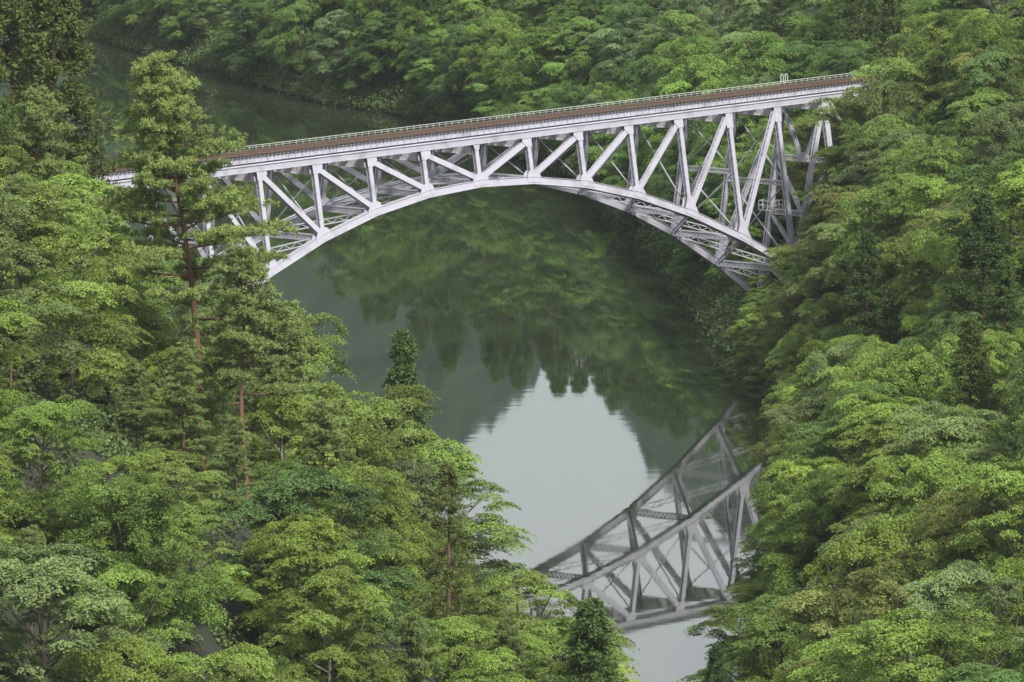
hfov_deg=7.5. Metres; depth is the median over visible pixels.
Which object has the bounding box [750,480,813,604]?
oak tree
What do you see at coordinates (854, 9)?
cedar tree
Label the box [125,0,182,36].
maple tree
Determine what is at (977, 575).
maple tree
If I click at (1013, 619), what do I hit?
maple tree
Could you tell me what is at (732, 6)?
oak tree
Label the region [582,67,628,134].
oak tree
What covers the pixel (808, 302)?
maple tree
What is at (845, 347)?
oak tree
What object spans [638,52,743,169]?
oak tree
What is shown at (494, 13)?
oak tree
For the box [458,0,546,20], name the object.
maple tree
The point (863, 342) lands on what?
oak tree
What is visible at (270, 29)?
oak tree
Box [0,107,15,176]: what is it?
pine tree
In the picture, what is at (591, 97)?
maple tree
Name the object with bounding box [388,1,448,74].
oak tree
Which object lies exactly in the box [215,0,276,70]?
maple tree
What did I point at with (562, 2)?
oak tree
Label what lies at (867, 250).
cedar tree
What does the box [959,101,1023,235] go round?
oak tree
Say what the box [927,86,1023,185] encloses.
maple tree
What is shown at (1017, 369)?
maple tree
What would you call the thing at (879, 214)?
oak tree
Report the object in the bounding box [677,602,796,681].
maple tree
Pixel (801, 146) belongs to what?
maple tree
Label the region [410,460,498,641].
cedar tree
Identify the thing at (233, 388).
maple tree
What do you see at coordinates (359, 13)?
oak tree
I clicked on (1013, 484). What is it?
maple tree
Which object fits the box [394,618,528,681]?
maple tree
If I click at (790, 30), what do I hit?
cedar tree
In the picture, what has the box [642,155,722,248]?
maple tree
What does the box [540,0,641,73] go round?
maple tree
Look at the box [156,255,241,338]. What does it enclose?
maple tree
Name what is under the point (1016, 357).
oak tree
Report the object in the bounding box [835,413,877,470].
maple tree
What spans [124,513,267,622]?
maple tree
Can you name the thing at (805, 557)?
oak tree
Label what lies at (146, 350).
oak tree
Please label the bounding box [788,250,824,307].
maple tree
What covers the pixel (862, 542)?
oak tree
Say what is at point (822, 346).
oak tree
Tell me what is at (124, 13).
maple tree
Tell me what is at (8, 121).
oak tree
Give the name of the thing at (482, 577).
maple tree
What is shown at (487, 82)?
oak tree
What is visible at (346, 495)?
maple tree
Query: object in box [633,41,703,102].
maple tree
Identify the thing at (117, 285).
maple tree
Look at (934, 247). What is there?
oak tree
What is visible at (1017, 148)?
oak tree
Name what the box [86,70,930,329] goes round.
railway bridge
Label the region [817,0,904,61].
maple tree
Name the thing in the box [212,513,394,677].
maple tree
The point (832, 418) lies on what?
beech tree
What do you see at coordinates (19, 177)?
pine tree
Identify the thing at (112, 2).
oak tree
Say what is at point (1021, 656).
oak tree
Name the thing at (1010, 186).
maple tree
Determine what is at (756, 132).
maple tree
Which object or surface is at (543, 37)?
beech tree
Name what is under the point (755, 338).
maple tree
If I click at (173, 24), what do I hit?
maple tree
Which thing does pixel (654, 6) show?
maple tree
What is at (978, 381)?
cedar tree
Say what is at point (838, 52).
maple tree
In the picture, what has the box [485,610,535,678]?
pine tree
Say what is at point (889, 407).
maple tree
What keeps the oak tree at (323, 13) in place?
on the ground
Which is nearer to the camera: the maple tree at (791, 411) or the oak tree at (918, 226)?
the maple tree at (791, 411)
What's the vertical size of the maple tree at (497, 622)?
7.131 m
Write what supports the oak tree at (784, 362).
on the ground
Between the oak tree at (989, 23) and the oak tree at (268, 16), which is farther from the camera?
the oak tree at (268, 16)
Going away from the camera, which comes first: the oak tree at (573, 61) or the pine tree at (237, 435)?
the pine tree at (237, 435)
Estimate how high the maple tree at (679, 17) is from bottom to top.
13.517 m
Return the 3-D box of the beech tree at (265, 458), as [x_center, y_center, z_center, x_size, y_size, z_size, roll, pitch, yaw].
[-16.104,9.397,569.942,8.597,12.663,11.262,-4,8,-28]
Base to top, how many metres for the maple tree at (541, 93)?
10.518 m
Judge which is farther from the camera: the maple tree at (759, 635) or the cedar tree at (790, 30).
the cedar tree at (790, 30)
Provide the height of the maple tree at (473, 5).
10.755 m
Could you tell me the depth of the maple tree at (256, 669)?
486.06 m
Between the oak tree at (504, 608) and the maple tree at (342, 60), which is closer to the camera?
the oak tree at (504, 608)
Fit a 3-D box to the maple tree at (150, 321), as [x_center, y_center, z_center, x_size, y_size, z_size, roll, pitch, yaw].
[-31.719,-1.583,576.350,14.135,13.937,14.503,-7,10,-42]
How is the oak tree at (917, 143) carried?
on the ground
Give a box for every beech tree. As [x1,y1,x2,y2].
[110,447,229,539]
[230,393,346,515]
[351,458,490,607]
[441,74,475,114]
[488,22,599,118]
[543,0,607,63]
[659,188,720,278]
[699,215,763,284]
[787,406,850,494]
[885,0,960,73]
[994,0,1023,119]
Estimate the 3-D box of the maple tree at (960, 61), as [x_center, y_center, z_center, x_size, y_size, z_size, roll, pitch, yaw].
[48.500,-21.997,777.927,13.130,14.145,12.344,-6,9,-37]
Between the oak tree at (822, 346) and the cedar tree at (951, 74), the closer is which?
the oak tree at (822, 346)
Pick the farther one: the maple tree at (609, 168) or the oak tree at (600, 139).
the oak tree at (600, 139)
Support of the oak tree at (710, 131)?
on the ground
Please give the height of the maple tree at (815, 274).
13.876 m
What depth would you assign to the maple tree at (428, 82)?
1056.90 m
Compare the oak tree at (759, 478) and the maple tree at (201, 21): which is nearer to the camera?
the oak tree at (759, 478)
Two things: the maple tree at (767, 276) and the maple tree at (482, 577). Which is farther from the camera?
the maple tree at (767, 276)
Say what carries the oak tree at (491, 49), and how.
on the ground
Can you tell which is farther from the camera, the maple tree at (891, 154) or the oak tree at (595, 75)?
the oak tree at (595, 75)
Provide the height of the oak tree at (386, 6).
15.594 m
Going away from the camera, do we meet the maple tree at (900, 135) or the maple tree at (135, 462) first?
the maple tree at (135, 462)
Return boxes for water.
[0,4,779,681]
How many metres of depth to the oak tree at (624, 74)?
963.68 m
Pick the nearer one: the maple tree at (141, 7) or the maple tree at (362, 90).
the maple tree at (362, 90)
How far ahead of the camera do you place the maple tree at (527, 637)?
537.33 m
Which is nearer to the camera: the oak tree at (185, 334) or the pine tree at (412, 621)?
the pine tree at (412, 621)
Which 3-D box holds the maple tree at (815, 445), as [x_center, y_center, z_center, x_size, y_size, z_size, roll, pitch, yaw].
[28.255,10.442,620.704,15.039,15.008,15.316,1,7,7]
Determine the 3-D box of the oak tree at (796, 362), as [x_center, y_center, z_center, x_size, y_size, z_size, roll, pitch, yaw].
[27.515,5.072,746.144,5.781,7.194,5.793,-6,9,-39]
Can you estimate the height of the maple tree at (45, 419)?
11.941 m
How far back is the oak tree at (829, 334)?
729.69 m
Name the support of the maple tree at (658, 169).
on the ground
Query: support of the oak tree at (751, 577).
on the ground
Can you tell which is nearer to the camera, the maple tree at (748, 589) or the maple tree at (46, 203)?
the maple tree at (46, 203)
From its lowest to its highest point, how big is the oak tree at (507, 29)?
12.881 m
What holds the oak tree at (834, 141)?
on the ground
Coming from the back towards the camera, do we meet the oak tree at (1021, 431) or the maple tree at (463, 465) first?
the maple tree at (463, 465)
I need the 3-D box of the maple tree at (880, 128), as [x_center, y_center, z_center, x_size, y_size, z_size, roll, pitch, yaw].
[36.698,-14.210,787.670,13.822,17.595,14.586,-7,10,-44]
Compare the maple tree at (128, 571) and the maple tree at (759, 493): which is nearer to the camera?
the maple tree at (128, 571)
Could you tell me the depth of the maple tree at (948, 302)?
667.12 m
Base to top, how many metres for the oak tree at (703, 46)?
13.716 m
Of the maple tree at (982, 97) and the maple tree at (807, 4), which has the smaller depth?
the maple tree at (982, 97)
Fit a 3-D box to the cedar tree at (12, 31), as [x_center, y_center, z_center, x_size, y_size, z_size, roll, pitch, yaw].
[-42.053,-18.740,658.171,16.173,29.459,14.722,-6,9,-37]
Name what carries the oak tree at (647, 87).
on the ground
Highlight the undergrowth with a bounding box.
[0,0,1023,681]
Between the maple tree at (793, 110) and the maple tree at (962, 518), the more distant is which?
the maple tree at (793, 110)
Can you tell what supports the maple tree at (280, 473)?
on the ground
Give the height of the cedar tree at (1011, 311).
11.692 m
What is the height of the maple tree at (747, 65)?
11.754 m
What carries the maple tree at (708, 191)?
on the ground
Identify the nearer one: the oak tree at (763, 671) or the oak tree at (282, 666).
the oak tree at (282, 666)
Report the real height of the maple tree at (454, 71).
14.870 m
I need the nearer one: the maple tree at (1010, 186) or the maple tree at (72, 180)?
the maple tree at (72, 180)
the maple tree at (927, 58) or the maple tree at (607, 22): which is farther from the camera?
the maple tree at (607, 22)
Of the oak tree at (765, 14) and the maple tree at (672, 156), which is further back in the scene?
the oak tree at (765, 14)
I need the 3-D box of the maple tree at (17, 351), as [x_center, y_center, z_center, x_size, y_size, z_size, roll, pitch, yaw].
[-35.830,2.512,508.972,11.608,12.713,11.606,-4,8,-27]
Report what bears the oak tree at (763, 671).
on the ground
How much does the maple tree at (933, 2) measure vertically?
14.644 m
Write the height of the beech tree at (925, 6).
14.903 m
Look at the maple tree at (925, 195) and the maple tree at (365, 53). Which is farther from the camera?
the maple tree at (365, 53)
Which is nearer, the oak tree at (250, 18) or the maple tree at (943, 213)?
the maple tree at (943, 213)
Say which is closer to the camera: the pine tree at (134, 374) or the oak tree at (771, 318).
the pine tree at (134, 374)
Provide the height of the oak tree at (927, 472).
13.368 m
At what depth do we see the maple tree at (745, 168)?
860.32 m
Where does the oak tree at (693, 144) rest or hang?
on the ground
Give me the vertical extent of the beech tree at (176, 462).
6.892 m
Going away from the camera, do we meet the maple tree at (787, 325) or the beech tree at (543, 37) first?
the maple tree at (787, 325)
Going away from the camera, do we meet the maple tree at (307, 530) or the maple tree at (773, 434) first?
the maple tree at (307, 530)
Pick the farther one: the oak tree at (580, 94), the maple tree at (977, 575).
the oak tree at (580, 94)
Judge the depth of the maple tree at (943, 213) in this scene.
705.51 m
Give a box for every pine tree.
[0,83,91,211]
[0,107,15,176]
[0,172,64,378]
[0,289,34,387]
[6,524,59,674]
[83,49,305,481]
[104,357,164,451]
[128,260,187,383]
[138,345,227,481]
[176,243,318,517]
[195,298,353,503]
[204,416,274,507]
[279,398,357,535]
[382,608,440,681]
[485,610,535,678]
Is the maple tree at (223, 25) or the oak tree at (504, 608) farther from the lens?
the maple tree at (223, 25)
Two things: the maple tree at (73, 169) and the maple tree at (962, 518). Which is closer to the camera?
the maple tree at (962, 518)
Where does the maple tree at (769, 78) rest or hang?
on the ground
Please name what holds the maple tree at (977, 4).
on the ground
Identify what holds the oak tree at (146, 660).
on the ground
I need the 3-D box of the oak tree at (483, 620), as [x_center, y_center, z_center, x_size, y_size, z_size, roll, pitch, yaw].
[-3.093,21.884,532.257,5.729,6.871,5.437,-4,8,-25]
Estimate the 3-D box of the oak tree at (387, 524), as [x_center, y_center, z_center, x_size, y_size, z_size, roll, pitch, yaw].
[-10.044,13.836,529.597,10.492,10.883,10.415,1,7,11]
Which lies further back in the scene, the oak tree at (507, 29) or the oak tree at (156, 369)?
the oak tree at (507, 29)
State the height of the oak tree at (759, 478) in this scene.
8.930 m
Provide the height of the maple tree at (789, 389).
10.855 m
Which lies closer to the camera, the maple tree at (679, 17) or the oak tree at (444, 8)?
the maple tree at (679, 17)
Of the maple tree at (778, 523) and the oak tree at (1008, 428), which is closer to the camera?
the oak tree at (1008, 428)
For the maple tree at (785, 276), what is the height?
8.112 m
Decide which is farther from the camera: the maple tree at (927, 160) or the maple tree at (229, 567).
the maple tree at (927, 160)
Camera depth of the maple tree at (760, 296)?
798.41 m
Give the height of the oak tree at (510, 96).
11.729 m
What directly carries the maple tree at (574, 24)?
on the ground
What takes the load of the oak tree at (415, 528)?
on the ground
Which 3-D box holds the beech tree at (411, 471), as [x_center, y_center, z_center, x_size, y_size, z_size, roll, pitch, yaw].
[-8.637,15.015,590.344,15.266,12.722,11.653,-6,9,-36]
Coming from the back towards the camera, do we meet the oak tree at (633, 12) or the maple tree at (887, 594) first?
the oak tree at (633, 12)
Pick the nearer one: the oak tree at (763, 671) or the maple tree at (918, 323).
the oak tree at (763, 671)
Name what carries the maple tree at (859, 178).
on the ground
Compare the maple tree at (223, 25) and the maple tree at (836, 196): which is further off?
the maple tree at (223, 25)
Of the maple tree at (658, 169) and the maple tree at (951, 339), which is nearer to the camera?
the maple tree at (951, 339)
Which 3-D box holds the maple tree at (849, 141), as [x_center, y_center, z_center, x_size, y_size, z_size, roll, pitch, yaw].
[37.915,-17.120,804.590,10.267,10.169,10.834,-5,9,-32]
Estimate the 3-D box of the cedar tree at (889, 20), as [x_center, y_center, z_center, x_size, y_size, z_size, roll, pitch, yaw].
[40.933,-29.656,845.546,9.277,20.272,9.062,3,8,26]
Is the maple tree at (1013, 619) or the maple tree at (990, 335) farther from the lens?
the maple tree at (990, 335)
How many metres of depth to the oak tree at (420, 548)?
577.95 m
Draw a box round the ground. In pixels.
[0,0,1023,681]
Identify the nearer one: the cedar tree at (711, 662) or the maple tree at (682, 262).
the cedar tree at (711, 662)
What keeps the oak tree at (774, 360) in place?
on the ground
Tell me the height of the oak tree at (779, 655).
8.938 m
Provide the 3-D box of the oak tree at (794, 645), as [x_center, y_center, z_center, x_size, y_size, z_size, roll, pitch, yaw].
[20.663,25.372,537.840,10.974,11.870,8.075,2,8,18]
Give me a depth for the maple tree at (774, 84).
882.04 m
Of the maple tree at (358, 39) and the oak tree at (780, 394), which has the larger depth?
the maple tree at (358, 39)
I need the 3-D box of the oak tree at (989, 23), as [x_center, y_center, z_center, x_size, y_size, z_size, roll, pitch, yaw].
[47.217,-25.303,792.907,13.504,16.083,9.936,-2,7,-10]
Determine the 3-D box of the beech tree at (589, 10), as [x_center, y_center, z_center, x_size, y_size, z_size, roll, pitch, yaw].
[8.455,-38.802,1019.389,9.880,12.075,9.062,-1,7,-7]
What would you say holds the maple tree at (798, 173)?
on the ground
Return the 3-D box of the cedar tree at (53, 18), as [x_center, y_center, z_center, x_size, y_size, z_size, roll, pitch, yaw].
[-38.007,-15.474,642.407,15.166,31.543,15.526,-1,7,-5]
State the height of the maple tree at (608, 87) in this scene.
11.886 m
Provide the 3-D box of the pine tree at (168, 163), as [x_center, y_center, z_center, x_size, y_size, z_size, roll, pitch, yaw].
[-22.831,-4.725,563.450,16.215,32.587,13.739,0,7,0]
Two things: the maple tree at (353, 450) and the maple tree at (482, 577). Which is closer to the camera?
the maple tree at (482, 577)
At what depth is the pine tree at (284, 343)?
579.77 m
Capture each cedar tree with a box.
[0,0,97,199]
[0,0,124,298]
[366,328,447,590]
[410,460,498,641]
[549,596,628,681]
[643,0,709,7]
[701,643,731,681]
[764,0,803,66]
[830,0,889,72]
[838,228,899,348]
[862,0,919,121]
[929,191,1023,378]
[929,318,1006,460]
[930,55,965,149]
[947,0,994,48]
[980,259,1023,390]
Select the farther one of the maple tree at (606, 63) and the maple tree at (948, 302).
the maple tree at (606, 63)
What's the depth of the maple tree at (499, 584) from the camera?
562.45 m
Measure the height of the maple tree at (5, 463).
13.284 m
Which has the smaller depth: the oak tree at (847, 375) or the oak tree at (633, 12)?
the oak tree at (847, 375)
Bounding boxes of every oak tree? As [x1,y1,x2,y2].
[0,99,48,222]
[54,470,241,664]
[56,634,188,681]
[63,324,159,429]
[97,0,139,24]
[108,328,221,452]
[132,348,238,468]
[167,275,257,389]
[227,0,290,41]
[227,312,357,449]
[234,653,292,681]
[248,379,427,529]
[254,0,346,52]
[255,9,303,65]
[271,0,327,80]
[302,464,429,603]
[303,464,437,613]
[311,0,346,21]
[314,0,397,39]
[374,0,446,30]
[377,520,478,631]
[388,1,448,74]
[390,0,480,48]
[402,33,448,91]
[431,614,507,681]
[445,588,540,658]
[453,17,524,96]
[465,7,519,74]
[468,71,502,121]
[475,674,511,681]
[478,42,526,99]
[492,31,565,96]
[492,60,546,133]
[535,84,591,159]
[545,52,599,113]
[553,0,622,24]
[574,89,637,182]
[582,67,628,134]
[593,0,666,86]
[611,56,660,99]
[634,49,690,102]
[635,114,678,214]
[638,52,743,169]
[644,34,740,98]
[650,0,717,71]
[686,102,767,220]
[686,120,750,210]
[698,0,761,47]
[709,207,758,270]
[713,31,814,139]
[734,663,786,681]
[738,0,801,46]
[738,621,809,679]
[744,553,772,601]
[745,466,791,551]
[746,434,854,516]
[747,400,818,480]
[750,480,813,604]
[751,286,824,369]
[756,465,881,603]
[759,375,820,454]
[760,340,801,403]
[765,333,867,458]
[775,322,824,391]
[779,357,810,381]
[779,627,863,681]
[781,12,849,82]
[795,338,859,425]
[799,510,941,671]
[802,38,883,129]
[803,91,881,168]
[805,324,860,375]
[809,221,848,266]
[811,266,901,346]
[822,179,934,340]
[823,334,894,413]
[824,341,964,503]
[833,347,943,457]
[842,74,930,189]
[864,446,1003,573]
[878,134,979,242]
[879,11,977,140]
[879,498,984,573]
[881,201,972,317]
[885,229,988,347]
[889,565,1009,681]
[893,52,943,136]
[915,10,1023,135]
[922,480,1023,616]
[948,557,1023,681]
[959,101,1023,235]
[983,328,1023,392]
[989,130,1023,268]
[997,363,1023,493]
[1004,296,1023,391]
[1010,640,1023,681]
[1011,413,1023,528]
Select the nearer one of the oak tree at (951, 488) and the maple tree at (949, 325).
the oak tree at (951, 488)
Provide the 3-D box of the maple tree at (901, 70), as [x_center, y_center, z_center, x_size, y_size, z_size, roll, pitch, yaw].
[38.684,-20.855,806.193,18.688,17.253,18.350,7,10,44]
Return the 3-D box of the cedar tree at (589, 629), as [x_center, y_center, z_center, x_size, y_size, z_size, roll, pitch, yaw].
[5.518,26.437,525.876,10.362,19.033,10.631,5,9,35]
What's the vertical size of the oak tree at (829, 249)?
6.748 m
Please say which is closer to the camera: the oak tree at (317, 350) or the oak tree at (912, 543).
the oak tree at (912, 543)
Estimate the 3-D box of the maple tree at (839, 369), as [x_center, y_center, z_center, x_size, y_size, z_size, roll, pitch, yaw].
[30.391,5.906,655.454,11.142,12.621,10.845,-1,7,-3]
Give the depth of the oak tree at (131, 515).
494.75 m
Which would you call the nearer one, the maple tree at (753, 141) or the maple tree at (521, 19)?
the maple tree at (753, 141)
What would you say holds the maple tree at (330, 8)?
on the ground
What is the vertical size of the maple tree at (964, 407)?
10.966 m
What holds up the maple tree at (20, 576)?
on the ground
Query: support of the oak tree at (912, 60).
on the ground
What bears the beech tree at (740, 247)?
on the ground
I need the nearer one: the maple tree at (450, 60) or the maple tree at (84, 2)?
the maple tree at (450, 60)
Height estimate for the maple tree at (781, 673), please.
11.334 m
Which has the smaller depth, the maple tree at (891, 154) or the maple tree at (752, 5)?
the maple tree at (891, 154)
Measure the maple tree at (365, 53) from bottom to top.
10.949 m
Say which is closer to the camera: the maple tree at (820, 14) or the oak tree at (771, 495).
the oak tree at (771, 495)
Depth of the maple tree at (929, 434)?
597.54 m
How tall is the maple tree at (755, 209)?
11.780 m
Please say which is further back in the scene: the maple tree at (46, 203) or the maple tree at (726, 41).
the maple tree at (726, 41)
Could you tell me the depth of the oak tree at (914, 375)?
623.80 m
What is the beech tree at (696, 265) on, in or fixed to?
on the ground
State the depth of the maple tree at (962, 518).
525.82 m
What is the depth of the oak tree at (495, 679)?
510.63 m
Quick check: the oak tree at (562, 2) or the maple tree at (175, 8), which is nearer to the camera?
the oak tree at (562, 2)
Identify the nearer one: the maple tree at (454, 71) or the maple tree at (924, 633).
the maple tree at (924, 633)
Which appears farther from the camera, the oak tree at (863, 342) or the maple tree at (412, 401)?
the oak tree at (863, 342)
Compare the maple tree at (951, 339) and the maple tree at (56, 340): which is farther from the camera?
the maple tree at (951, 339)
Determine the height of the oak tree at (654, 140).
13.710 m
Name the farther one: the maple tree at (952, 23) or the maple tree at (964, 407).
the maple tree at (952, 23)
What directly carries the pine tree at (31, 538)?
on the ground
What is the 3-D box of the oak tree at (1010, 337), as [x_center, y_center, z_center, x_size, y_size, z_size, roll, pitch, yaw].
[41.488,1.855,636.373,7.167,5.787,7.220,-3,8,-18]
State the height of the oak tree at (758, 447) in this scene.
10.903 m
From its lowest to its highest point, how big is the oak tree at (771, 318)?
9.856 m
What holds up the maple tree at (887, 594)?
on the ground
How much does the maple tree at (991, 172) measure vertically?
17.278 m
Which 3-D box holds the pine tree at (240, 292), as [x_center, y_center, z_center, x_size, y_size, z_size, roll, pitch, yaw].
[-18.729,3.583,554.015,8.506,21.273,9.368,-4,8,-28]
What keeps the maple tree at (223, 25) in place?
on the ground
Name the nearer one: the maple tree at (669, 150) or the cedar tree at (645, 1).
the maple tree at (669, 150)
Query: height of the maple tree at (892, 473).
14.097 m
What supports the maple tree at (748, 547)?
on the ground
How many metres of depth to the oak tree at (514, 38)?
1022.00 m
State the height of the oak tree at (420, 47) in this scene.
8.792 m
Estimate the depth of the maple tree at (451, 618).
549.09 m
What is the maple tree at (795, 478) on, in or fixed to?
on the ground
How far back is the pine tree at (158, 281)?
588.67 m
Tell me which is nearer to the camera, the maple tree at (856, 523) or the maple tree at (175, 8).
the maple tree at (856, 523)
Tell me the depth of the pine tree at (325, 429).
556.50 m
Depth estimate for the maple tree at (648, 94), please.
942.14 m
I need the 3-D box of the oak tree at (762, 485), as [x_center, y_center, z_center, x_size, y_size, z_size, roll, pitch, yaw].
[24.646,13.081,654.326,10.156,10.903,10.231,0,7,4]
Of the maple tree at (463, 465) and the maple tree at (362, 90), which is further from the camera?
the maple tree at (362, 90)
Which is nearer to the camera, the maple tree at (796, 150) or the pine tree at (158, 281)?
the pine tree at (158, 281)
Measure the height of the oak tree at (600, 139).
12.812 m
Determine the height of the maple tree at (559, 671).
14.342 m
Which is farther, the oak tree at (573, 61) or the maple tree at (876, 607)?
the oak tree at (573, 61)
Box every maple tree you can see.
[0,144,39,288]
[0,184,153,385]
[0,193,97,380]
[0,297,45,453]
[0,394,106,562]
[0,441,23,567]
[0,539,175,681]
[5,152,93,299]
[6,172,188,315]
[10,222,180,393]
[10,225,151,400]
[27,202,172,377]
[50,562,213,681]
[70,453,186,548]
[78,0,101,14]
[106,0,156,31]
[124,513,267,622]
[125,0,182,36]
[143,0,194,27]
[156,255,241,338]
[158,0,210,36]
[159,0,209,46]
[175,641,298,681]
[183,294,324,425]
[184,0,233,38]
[199,0,278,55]
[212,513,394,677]
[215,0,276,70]
[220,465,442,662]
[253,459,343,533]
[256,565,410,681]
[269,383,447,547]
[294,422,376,473]
[306,9,370,86]
[322,0,381,17]
[338,40,389,100]
[342,0,410,67]
[354,11,415,82]
[368,438,536,605]
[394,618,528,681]
[403,24,475,94]
[418,563,526,619]
[421,18,501,117]
[425,616,495,677]
[434,19,498,87]
[439,0,498,48]
[447,616,507,672]
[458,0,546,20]
[459,562,640,681]
[466,46,538,115]
[478,629,561,681]
[480,616,639,681]
[486,0,563,40]
[507,84,582,156]
[516,0,563,36]
[531,659,640,681]
[537,16,614,99]
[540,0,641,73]
[561,92,618,178]
[570,79,645,151]
[578,17,676,121]
[596,0,657,80]
[596,0,669,23]
[597,126,655,200]
[599,117,648,187]
[599,127,677,221]
[625,92,666,162]
[629,9,721,82]
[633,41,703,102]
[639,128,711,221]
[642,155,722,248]
[643,125,710,195]
[646,107,718,208]
[672,209,717,280]
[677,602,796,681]
[680,155,753,246]
[689,180,753,252]
[693,27,761,106]
[698,120,835,228]
[705,580,788,671]
[708,155,780,220]
[710,587,860,681]
[712,174,787,258]
[720,304,785,382]
[721,521,794,615]
[722,0,802,78]
[728,36,800,113]
[728,144,821,247]
[732,288,793,352]
[734,72,786,170]
[736,99,823,186]
[740,116,799,173]
[744,246,811,309]
[747,457,807,537]
[750,82,806,146]
[750,423,822,504]
[753,453,852,592]
[754,388,829,480]
[757,308,831,367]
[759,476,877,590]
[759,565,958,681]
[767,251,817,310]
[768,184,903,312]
[768,299,840,365]
[769,103,875,189]
[772,0,868,36]
[773,298,861,389]
[773,334,860,424]
[773,640,890,681]
[777,376,935,510]
[778,121,817,188]
[779,121,842,190]
[779,218,864,329]
[780,36,852,116]
[786,607,1023,681]
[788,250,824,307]
[791,57,955,192]
[791,144,871,243]
[797,40,882,122]
[798,512,925,659]
[801,113,935,251]
[802,0,895,39]
[815,336,938,457]
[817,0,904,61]
[822,388,929,511]
[822,413,966,531]
[823,134,874,187]
[825,448,961,584]
[828,128,959,220]
[833,166,866,213]
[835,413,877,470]
[837,140,923,261]
[842,573,982,671]
[844,144,993,275]
[844,642,968,681]
[855,173,971,302]
[863,0,950,60]
[877,400,1017,539]
[877,482,1023,656]
[880,559,1023,681]
[884,406,1001,472]
[892,165,1023,302]
[894,311,992,404]
[897,291,965,383]
[899,404,1010,507]
[901,8,1014,115]
[909,332,1003,404]
[911,8,1023,125]
[917,154,1023,320]
[925,268,1023,365]
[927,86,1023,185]
[928,455,1023,624]
[933,44,1023,163]
[934,328,1023,443]
[935,661,1023,681]
[940,48,1023,154]
[951,159,1023,314]
[953,0,1023,52]
[1004,544,1023,652]
[1006,366,1023,440]
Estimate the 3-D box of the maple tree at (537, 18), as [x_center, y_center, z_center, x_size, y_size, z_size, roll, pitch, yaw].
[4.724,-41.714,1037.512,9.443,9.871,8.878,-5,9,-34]
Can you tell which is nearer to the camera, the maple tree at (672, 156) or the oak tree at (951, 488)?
the oak tree at (951, 488)
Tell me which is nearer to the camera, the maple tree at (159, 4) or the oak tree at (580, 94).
the oak tree at (580, 94)
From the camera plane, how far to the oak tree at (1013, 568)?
504.13 m
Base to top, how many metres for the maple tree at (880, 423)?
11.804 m
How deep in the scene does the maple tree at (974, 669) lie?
479.86 m
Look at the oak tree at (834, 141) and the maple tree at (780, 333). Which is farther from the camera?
the oak tree at (834, 141)
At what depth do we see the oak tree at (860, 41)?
871.71 m
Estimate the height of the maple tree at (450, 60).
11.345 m
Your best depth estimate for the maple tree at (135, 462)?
510.52 m
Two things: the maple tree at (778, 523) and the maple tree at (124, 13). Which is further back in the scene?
the maple tree at (124, 13)
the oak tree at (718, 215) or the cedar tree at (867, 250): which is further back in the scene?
the oak tree at (718, 215)
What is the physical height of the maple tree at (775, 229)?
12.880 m
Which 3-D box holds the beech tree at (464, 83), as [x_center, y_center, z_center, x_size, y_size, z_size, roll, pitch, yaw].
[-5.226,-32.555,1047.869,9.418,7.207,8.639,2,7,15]
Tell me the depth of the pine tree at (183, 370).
539.22 m
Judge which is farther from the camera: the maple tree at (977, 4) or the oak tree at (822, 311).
the maple tree at (977, 4)
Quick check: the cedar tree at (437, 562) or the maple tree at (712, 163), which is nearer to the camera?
the cedar tree at (437, 562)
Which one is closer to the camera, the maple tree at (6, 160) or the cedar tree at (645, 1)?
the maple tree at (6, 160)
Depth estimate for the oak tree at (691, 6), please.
979.92 m
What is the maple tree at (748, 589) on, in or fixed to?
on the ground
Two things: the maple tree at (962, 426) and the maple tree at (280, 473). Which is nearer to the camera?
the maple tree at (280, 473)
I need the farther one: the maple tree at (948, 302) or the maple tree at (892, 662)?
the maple tree at (948, 302)
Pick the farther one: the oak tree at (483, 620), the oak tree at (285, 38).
the oak tree at (285, 38)
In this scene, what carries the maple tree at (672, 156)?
on the ground
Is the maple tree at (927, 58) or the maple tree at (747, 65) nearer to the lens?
the maple tree at (927, 58)
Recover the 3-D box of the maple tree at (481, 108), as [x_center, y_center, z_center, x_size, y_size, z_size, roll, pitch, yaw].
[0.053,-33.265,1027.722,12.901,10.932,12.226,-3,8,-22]
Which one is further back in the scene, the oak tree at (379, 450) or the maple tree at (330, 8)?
the maple tree at (330, 8)
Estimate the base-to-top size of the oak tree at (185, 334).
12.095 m
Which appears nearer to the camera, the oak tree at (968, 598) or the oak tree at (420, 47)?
the oak tree at (968, 598)
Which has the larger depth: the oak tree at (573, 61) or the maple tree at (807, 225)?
the oak tree at (573, 61)
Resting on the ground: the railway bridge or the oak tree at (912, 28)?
the oak tree at (912, 28)
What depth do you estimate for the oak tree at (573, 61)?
1000.06 m
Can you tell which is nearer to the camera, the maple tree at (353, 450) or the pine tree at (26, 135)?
the pine tree at (26, 135)
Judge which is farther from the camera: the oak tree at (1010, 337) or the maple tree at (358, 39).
the maple tree at (358, 39)
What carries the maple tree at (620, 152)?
on the ground
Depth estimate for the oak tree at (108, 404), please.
568.91 m
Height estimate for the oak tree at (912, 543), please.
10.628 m
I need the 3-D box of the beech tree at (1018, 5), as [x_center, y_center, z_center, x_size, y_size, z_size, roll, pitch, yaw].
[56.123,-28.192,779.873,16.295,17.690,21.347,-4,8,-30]

